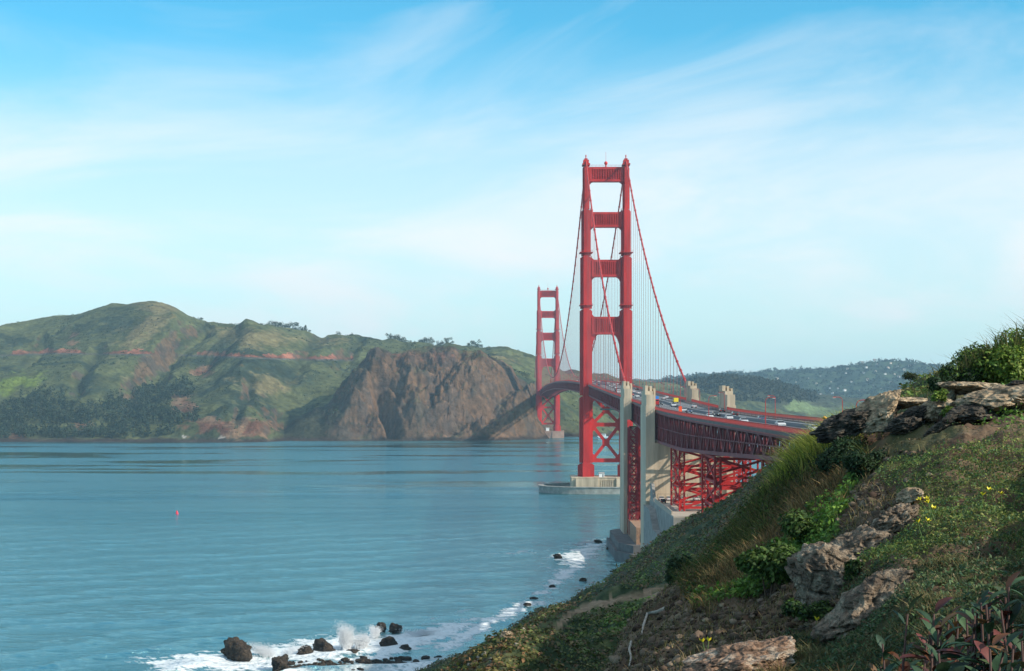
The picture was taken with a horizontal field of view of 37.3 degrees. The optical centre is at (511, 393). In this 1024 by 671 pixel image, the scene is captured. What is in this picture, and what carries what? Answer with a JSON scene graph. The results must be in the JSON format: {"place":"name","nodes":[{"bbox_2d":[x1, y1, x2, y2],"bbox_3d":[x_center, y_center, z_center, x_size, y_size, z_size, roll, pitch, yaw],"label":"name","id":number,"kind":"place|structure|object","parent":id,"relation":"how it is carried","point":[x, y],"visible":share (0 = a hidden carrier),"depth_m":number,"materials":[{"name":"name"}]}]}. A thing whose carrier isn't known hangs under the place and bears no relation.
{"place":"outdoors","nodes":[
{"label":"outdoors","id":0,"kind":"place"},
{"bbox_2d":[0,431,779,670],"bbox_3d":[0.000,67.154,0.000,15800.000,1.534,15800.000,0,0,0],"label":"sea water","id":1,"kind":"structure","parent":0,"point":[111,559],"depth_m":667.51,"materials":[{"name":"blue liquid"}]},
{"bbox_2d":[220,636,251,661],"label":"sea rock","id":2,"kind":"object","parent":1,"relation":"in","point":[236,648],"visible":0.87,"depth_m":382.30,"materials":[{"name":"brown stone"}]},
{"bbox_2d":[248,637,309,657],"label":"sea spray","id":3,"kind":"object","parent":1,"relation":"on","point":[261,650],"visible":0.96,"depth_m":388.77,"materials":[{"name":"white liquid"}]},
{"bbox_2d":[271,654,288,670],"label":"sea rock","id":4,"kind":"object","parent":1,"relation":"in","point":[279,662],"visible":0.93,"depth_m":369.71,"materials":[{"name":"grey stone"}]},
{"bbox_2d":[297,645,313,654],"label":"sea rock","id":5,"kind":"object","parent":1,"relation":"in","point":[306,649],"visible":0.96,"depth_m":391.14,"materials":[{"name":"grey stone"}]},
{"bbox_2d":[313,637,335,651],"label":"sea rock","id":6,"kind":"object","parent":1,"relation":"in","point":[321,644],"visible":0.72,"depth_m":395.25,"materials":[{"name":"brown stone"}]},
{"bbox_2d":[335,620,359,649],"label":"sea spray","id":7,"kind":"object","parent":1,"relation":"on","point":[346,640],"visible":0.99,"depth_m":396.66,"materials":[{"name":"white liquid"}]},
{"bbox_2d":[346,649,359,653],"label":"sea rock","id":8,"kind":"object","parent":1,"relation":"in","point":[355,651],"visible":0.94,"depth_m":391.77,"materials":[{"name":"grey stone"}]},
{"bbox_2d":[351,630,373,648],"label":"sea spray","id":9,"kind":"object","parent":1,"relation":"on","point":[362,642],"visible":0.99,"depth_m":399.98,"materials":[{"name":"white liquid"}]},
{"bbox_2d":[366,624,383,638],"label":"sea spray","id":10,"kind":"object","parent":1,"relation":"on","point":[376,631],"visible":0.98,"depth_m":418.82,"materials":[{"name":"white liquid"}]},
{"bbox_2d":[375,622,386,631],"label":"sea rock","id":11,"kind":"object","parent":1,"relation":"in","point":[382,625],"visible":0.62,"depth_m":429.29,"materials":[{"name":"grey stone"}]},
{"bbox_2d":[379,636,397,646],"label":"sea rock","id":12,"kind":"object","parent":1,"relation":"in","point":[388,641],"visible":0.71,"depth_m":403.42,"materials":[{"name":"grey stone"}]},
{"bbox_2d":[389,622,402,632],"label":"sea rock","id":13,"kind":"object","parent":1,"relation":"in","point":[395,628],"visible":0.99,"depth_m":427.00,"materials":[{"name":"grey stone"}]},
{"bbox_2d":[399,644,411,649],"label":"sea rock","id":14,"kind":"object","parent":1,"relation":"in","point":[405,646],"visible":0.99,"depth_m":398.96,"materials":[{"name":"grey stone"}]},
{"bbox_2d":[403,656,411,660],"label":"shore stone","id":15,"kind":"object","parent":1,"relation":"in","point":[406,658],"visible":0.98,"depth_m":384.06,"materials":[{"name":"black stone"}]},
{"bbox_2d":[401,628,436,636],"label":"sea spray","id":16,"kind":"object","parent":1,"relation":"on","point":[419,632],"visible":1,"depth_m":422.62,"materials":[{"name":"white liquid"}]},
{"bbox_2d":[553,554,561,558],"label":"sea rock","id":17,"kind":"object","parent":1,"relation":"in","point":[557,556],"visible":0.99,"depth_m":617.67,"materials":[{"name":"black stone"}]},
{"bbox_2d":[534,155,823,548],"bbox_3d":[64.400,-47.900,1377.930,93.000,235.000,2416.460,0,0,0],"label":"suspension bridge","id":18,"kind":"structure","parent":1,"relation":"on","point":[666,448],"depth_m":710.41,"materials":[{"name":"metal"}]},
{"bbox_2d":[725,414,732,418],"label":"car","id":19,"kind":"object","parent":18,"relation":"on","point":[728,416],"visible":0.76,"depth_m":416.63,"materials":[{"name":"grey paint"}]},
{"bbox_2d":[739,417,747,423],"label":"car","id":20,"kind":"object","parent":18,"relation":"on","point":[743,418],"visible":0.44,"depth_m":371.48,"materials":[{"name":"grey paint"}]},
{"bbox_2d":[765,397,775,426],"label":"street lamp","id":21,"kind":"object","parent":18,"relation":"on","point":[765,409],"visible":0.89,"depth_m":325.92,"materials":[{"name":"red metal"}]},
{"bbox_2d":[775,420,785,425],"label":"car","id":22,"kind":"object","parent":18,"relation":"on","point":[780,422],"visible":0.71,"depth_m":337.06,"materials":[{"name":"grey paint"}]},
{"bbox_2d":[0,301,821,441],"bbox_3d":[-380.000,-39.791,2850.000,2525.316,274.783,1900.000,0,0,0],"label":"hills","id":23,"kind":"structure","parent":0,"point":[446,391],"depth_m":2400.31,"materials":[{"name":"green plant"}]},
{"bbox_2d":[0,375,200,438],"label":"woodland","id":24,"kind":"object","parent":23,"relation":"on","point":[140,412],"visible":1,"depth_m":2236.17,"materials":[{"name":"green plant"}]},
{"bbox_2d":[288,322,298,328],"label":"hilltop tree","id":25,"kind":"object","parent":23,"relation":"on","point":[295,324],"visible":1,"depth_m":3046.83,"materials":[{"name":"green plant"}]},
{"bbox_2d":[0,304,718,434],"bbox_3d":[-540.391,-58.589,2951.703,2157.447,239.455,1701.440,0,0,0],"label":"hillside scrub","id":26,"kind":"object","parent":23,"relation":"on","point":[240,371],"visible":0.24,"depth_m":2543.02,"materials":[{"name":"green plant"}]},
{"bbox_2d":[419,337,433,342],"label":"hilltop tree","id":27,"kind":"object","parent":23,"relation":"on","point":[425,339],"visible":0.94,"depth_m":3076.30,"materials":[{"name":"green plant"}]},
{"bbox_2d":[467,339,480,345],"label":"hilltop tree","id":28,"kind":"object","parent":23,"relation":"on","point":[473,342],"visible":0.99,"depth_m":3112.65,"materials":[{"name":"green plant"}]},
{"bbox_2d":[0,0,1023,379],"label":"sky","id":29,"kind":"structure","parent":0,"point":[817,183],"materials":[{"name":"blue"}]},
{"bbox_2d":[418,342,1023,670],"bbox_3d":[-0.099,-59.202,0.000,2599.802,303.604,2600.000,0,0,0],"label":"headland ground","id":30,"kind":"structure","parent":0,"point":[606,595],"depth_m":15.60,"materials":[{"name":"green plant"}]},
{"bbox_2d":[500,631,512,639],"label":"pale stone","id":31,"kind":"object","parent":30,"relation":"on","point":[504,634],"visible":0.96,"depth_m":60.63,"materials":[{"name":"stone"}]},
{"bbox_2d":[606,529,640,561],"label":"sea wall","id":32,"kind":"structure","parent":30,"relation":"on","point":[621,546],"depth_m":612.96,"materials":[{"name":"grey concrete"}]},
{"bbox_2d":[628,519,640,544],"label":"brick fort","id":33,"kind":"structure","parent":32,"relation":"on","point":[635,531],"depth_m":613.78,"materials":[{"name":"brick"}]},
{"bbox_2d":[628,640,631,665],"bbox_3d":[1.195,2.581,15.306,0.041,0.218,2.053,0,0,5],"label":"bare root","id":34,"kind":"object","parent":30,"relation":"on","point":[629,648],"visible":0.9,"depth_m":14.65,"materials":[{"name":"grey wood"}]},
{"bbox_2d":[641,607,664,633],"bbox_3d":[1.549,2.471,16.642,0.280,0.224,1.041,0,0,12],"label":"bare root","id":35,"kind":"object","parent":30,"relation":"on","point":[653,612],"visible":0.86,"depth_m":16.94,"materials":[{"name":"grey wood"}]},
{"bbox_2d":[665,554,693,585],"bbox_3d":[2.093,2.185,18.590,0.484,0.425,0.338,0,0,23],"label":"bush","id":36,"kind":"object","parent":30,"relation":"on","point":[673,562],"visible":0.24,"depth_m":18.56,"materials":[{"name":"green plant"}]},
{"bbox_2d":[675,634,683,639],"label":"loose stone","id":37,"kind":"object","parent":30,"relation":"on","point":[677,637],"visible":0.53,"depth_m":13.70,"materials":[{"name":"stone"}]},
{"bbox_2d":[644,483,717,547],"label":"concrete terrace","id":38,"kind":"structure","parent":30,"relation":"on","point":[659,516],"depth_m":507.84,"materials":[{"name":"beige concrete"}]},
{"bbox_2d":[415,366,947,670],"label":"slope scrub","id":39,"kind":"object","parent":30,"relation":"on","point":[581,647],"visible":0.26,"depth_m":86.14,"materials":[{"name":"green plant"}]},
{"bbox_2d":[681,635,797,670],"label":"boulder","id":40,"kind":"object","parent":30,"relation":"on","point":[739,656],"visible":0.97,"depth_m":9.59,"materials":[{"name":"beige stone"}]},
{"bbox_2d":[734,540,797,598],"bbox_3d":[2.401,1.679,14.200,0.643,0.594,0.570,0,0,0],"label":"bush","id":41,"kind":"object","parent":30,"relation":"on","point":[770,561],"visible":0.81,"depth_m":14.11,"materials":[{"name":"green plant"}]},
{"bbox_2d":[604,450,933,670],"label":"loose rubble","id":42,"kind":"object","parent":30,"relation":"on","point":[696,635],"visible":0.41,"depth_m":14.00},
{"bbox_2d":[776,508,827,544],"bbox_3d":[2.947,1.365,14.836,0.710,0.483,0.551,0,0,0],"label":"bush","id":43,"kind":"object","parent":30,"relation":"on","point":[794,524],"visible":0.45,"depth_m":14.79,"materials":[{"name":"green plant"}]},
{"bbox_2d":[780,598,833,622],"bbox_3d":[2.285,1.677,11.478,0.471,0.263,0.335,0,0,-21],"label":"bush","id":44,"kind":"object","parent":30,"relation":"on","point":[790,607],"visible":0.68,"depth_m":11.43,"materials":[{"name":"green plant"}]},
{"bbox_2d":[602,402,1023,670],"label":"wild grass","id":45,"kind":"structure","parent":30,"relation":"on","point":[809,445],"depth_m":15.99,"materials":[{"name":"green plant"}]},
{"bbox_2d":[605,381,1023,670],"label":"ground cover","id":46,"kind":"object","parent":30,"relation":"on","point":[867,625],"visible":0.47,"depth_m":11.81,"materials":[{"name":"green plant"}]},
{"bbox_2d":[784,541,862,606],"bbox_3d":[2.459,1.516,11.940,0.520,0.699,0.785,0,0,-33],"label":"boulder","id":47,"kind":"object","parent":30,"relation":"on","point":[815,571],"visible":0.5,"depth_m":11.78,"materials":[{"name":"grey stone"}]},
{"bbox_2d":[815,435,862,475],"bbox_3d":[3.822,0.766,17.595,0.587,0.562,0.576,0,0,0],"label":"bush","id":48,"kind":"object","parent":30,"relation":"on","point":[826,459],"visible":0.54,"depth_m":17.54,"materials":[{"name":"green plant"}]},
{"bbox_2d":[843,558,864,580],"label":"bush","id":49,"kind":"object","parent":30,"relation":"on","point":[850,566],"visible":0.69,"depth_m":11.56,"materials":[{"name":"green plant"}]},
{"bbox_2d":[809,405,901,443],"bbox_3d":[4.164,0.352,18.198,1.068,0.522,0.783,0,0,-15],"label":"outcrop rock","id":50,"kind":"object","parent":30,"relation":"on","point":[848,422],"visible":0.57,"depth_m":17.97,"materials":[{"name":"grey stone"}]},
{"bbox_2d":[854,389,900,434],"bbox_3d":[4.325,0.224,18.024,0.624,0.546,0.581,0,0,32],"label":"outcrop rock","id":51,"kind":"object","parent":50,"relation":"on","point":[882,406],"visible":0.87,"depth_m":17.81,"materials":[{"name":"stone"}]},
{"bbox_2d":[897,397,926,409],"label":"outcrop rock","id":52,"kind":"object","parent":50,"relation":"on","point":[906,402],"visible":0.48,"depth_m":18.20,"materials":[{"name":"stone"}]},
{"bbox_2d":[830,524,892,560],"bbox_3d":[2.910,1.294,12.570,0.724,0.400,0.772,0,0,0],"label":"boulder","id":53,"kind":"object","parent":30,"relation":"on","point":[857,539],"visible":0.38,"depth_m":12.48,"materials":[{"name":"grey stone"}]},
{"bbox_2d":[810,568,913,641],"bbox_3d":[2.476,1.494,10.507,0.632,0.574,0.826,0,0,-36],"label":"boulder","id":54,"kind":"object","parent":30,"relation":"on","point":[873,591],"visible":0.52,"depth_m":10.43,"materials":[{"name":"grey stone"}]},
{"bbox_2d":[838,448,888,478],"bbox_3d":[3.825,0.789,16.442,0.604,0.396,0.460,0,0,-32],"label":"bush","id":55,"kind":"object","parent":30,"relation":"on","point":[857,461],"visible":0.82,"depth_m":16.31,"materials":[{"name":"green plant"}]},
{"bbox_2d":[869,657,918,670],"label":"leafy shrub","id":56,"kind":"object","parent":30,"relation":"on","point":[873,667],"visible":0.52,"depth_m":3.44,"materials":[{"name":"green plant"}]},
{"bbox_2d":[870,503,919,533],"bbox_3d":[3.196,1.096,12.698,0.436,0.353,0.502,0,0,18],"label":"boulder","id":57,"kind":"object","parent":30,"relation":"on","point":[894,517],"visible":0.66,"depth_m":12.57,"materials":[{"name":"grey stone"}]},
{"bbox_2d":[883,405,927,434],"bbox_3d":[4.523,0.318,17.446,0.491,0.365,0.538,0,0,37],"label":"outcrop rock","id":58,"kind":"object","parent":30,"relation":"on","point":[910,419],"visible":0.87,"depth_m":17.30,"materials":[{"name":"grey stone"}]},
{"bbox_2d":[896,487,924,503],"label":"boulder","id":59,"kind":"object","parent":30,"relation":"on","point":[910,495],"visible":0.94,"depth_m":13.19,"materials":[{"name":"stone"}]},
{"bbox_2d":[902,371,921,383],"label":"windswept tree","id":60,"kind":"object","parent":30,"relation":"on","point":[908,376],"visible":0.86,"depth_m":87.79,"materials":[{"name":"green plant"}]},
{"bbox_2d":[876,625,965,670],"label":"leafy shrub","id":61,"kind":"object","parent":30,"relation":"on","point":[886,653],"visible":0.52,"depth_m":3.18,"materials":[{"name":"green plant"}]},
{"bbox_2d":[922,388,956,421],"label":"outcrop rock","id":62,"kind":"object","parent":30,"relation":"on","point":[930,414],"visible":0.59,"depth_m":17.27,"materials":[{"name":"stone"}]},
{"bbox_2d":[930,388,948,421],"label":"bush","id":63,"kind":"object","parent":30,"relation":"on","point":[941,393],"visible":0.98,"depth_m":17.17,"materials":[{"name":"green plant"}]},
{"bbox_2d":[927,375,954,392],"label":"bush","id":64,"kind":"object","parent":30,"relation":"on","point":[932,382],"visible":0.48,"depth_m":19.96,"materials":[{"name":"green plant"}]},
{"bbox_2d":[923,409,964,436],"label":"outcrop rock","id":65,"kind":"object","parent":30,"relation":"on","point":[943,424],"visible":0.88,"depth_m":16.49,"materials":[{"name":"grey stone"}]},
{"bbox_2d":[939,405,952,416],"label":"bush","id":66,"kind":"object","parent":30,"relation":"on","point":[946,409],"visible":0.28,"depth_m":16.88,"materials":[{"name":"green plant"}]},
{"bbox_2d":[885,593,1020,670],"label":"leafy shrub","id":67,"kind":"object","parent":30,"relation":"on","point":[940,603],"visible":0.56,"depth_m":3.00,"materials":[{"name":"green plant"}]},
{"bbox_2d":[938,362,986,395],"bbox_3d":[6.088,-0.142,20.552,0.663,0.558,0.512,0,0,0],"label":"bush","id":68,"kind":"object","parent":30,"relation":"on","point":[970,375],"visible":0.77,"depth_m":20.41,"materials":[{"name":"green plant"}]},
{"bbox_2d":[902,311,1023,399],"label":"tall grass","id":69,"kind":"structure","parent":30,"relation":"on","point":[1015,340],"depth_m":20.49,"materials":[{"name":"green plant"}]},
{"bbox_2d":[911,631,1023,670],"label":"leafy shrub","id":70,"kind":"object","parent":30,"relation":"on","point":[1000,661],"visible":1,"depth_m":2.51,"materials":[{"name":"green plant"}]},
{"bbox_2d":[942,403,1000,424],"bbox_3d":[5.048,0.236,16.609,0.606,0.295,0.616,0,0,0],"label":"outcrop rock","id":71,"kind":"object","parent":30,"relation":"on","point":[972,413],"visible":0.68,"depth_m":16.44,"materials":[{"name":"grey stone"}]},
{"bbox_2d":[949,341,994,367],"bbox_3d":[6.452,-0.350,21.033,0.870,0.765,0.807,0,0,0],"label":"bush","id":72,"kind":"object","parent":30,"relation":"on","point":[959,358],"visible":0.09,"depth_m":20.85,"materials":[{"name":"green plant"}]},
{"bbox_2d":[921,600,1023,670],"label":"leafy shrub","id":73,"kind":"object","parent":30,"relation":"on","point":[965,623],"visible":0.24,"depth_m":2.85,"materials":[{"name":"green plant"}]},
{"bbox_2d":[936,571,1023,670],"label":"leafy shrub","id":74,"kind":"object","parent":30,"relation":"on","point":[983,628],"visible":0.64,"depth_m":2.71,"materials":[{"name":"green plant"}]},
{"bbox_2d":[952,384,1023,413],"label":"outcrop rock","id":75,"kind":"object","parent":30,"relation":"on","point":[997,396],"visible":0.64,"depth_m":16.55,"materials":[{"name":"stone"}]},
{"bbox_2d":[936,381,1001,393],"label":"outcrop rock","id":76,"kind":"object","parent":75,"relation":"on","point":[962,387],"visible":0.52,"depth_m":17.24,"materials":[{"name":"stone"}]},
{"bbox_2d":[1005,380,1023,385],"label":"outcrop rock","id":77,"kind":"object","parent":75,"relation":"on","point":[1016,382],"visible":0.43,"depth_m":16.73,"materials":[{"name":"grey stone"}]},
{"bbox_2d":[969,343,1023,384],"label":"bush","id":78,"kind":"object","parent":30,"relation":"on","point":[1005,365],"visible":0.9,"depth_m":20.27,"materials":[{"name":"green plant"}]},
{"bbox_2d":[978,630,1023,670],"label":"leafy shrub","id":79,"kind":"object","parent":30,"relation":"on","point":[1019,645],"visible":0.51,"depth_m":2.59,"materials":[{"name":"green plant"}]},
{"bbox_2d":[993,327,1023,350],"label":"bush","id":80,"kind":"object","parent":30,"relation":"on","point":[1012,341],"visible":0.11,"depth_m":22.20,"materials":[{"name":"green plant"}]},
{"bbox_2d":[995,405,1023,417],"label":"bush","id":81,"kind":"object","parent":30,"relation":"on","point":[1012,408],"visible":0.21,"depth_m":16.44,"materials":[{"name":"green plant"}]},
{"bbox_2d":[683,380,865,416],"bbox_3d":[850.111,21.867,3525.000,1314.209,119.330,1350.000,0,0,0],"label":"wooded hill ground","id":82,"kind":"structure","parent":0,"point":[826,404],"depth_m":3307.25,"materials":[{"name":"green plant"}]},
{"bbox_2d":[661,372,819,402],"bbox_3d":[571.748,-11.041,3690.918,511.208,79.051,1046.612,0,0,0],"label":"woodland","id":83,"kind":"object","parent":82,"relation":"on","point":[772,385],"visible":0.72,"depth_m":3342.38,"materials":[{"name":"green plant"}]},
{"bbox_2d":[632,360,942,397],"bbox_3d":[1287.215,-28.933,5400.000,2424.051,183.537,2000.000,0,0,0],"label":"distant hills","id":84,"kind":"structure","parent":0,"point":[869,374],"depth_m":5206.60,"materials":[{"name":"green plant"}]},
{"bbox_2d":[661,357,948,397],"bbox_3d":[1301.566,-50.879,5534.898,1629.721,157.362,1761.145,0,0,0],"label":"distant woodland","id":85,"kind":"object","parent":84,"relation":"on","point":[761,373],"visible":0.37,"depth_m":5287.19,"materials":[{"name":"green plant"}]}
]}

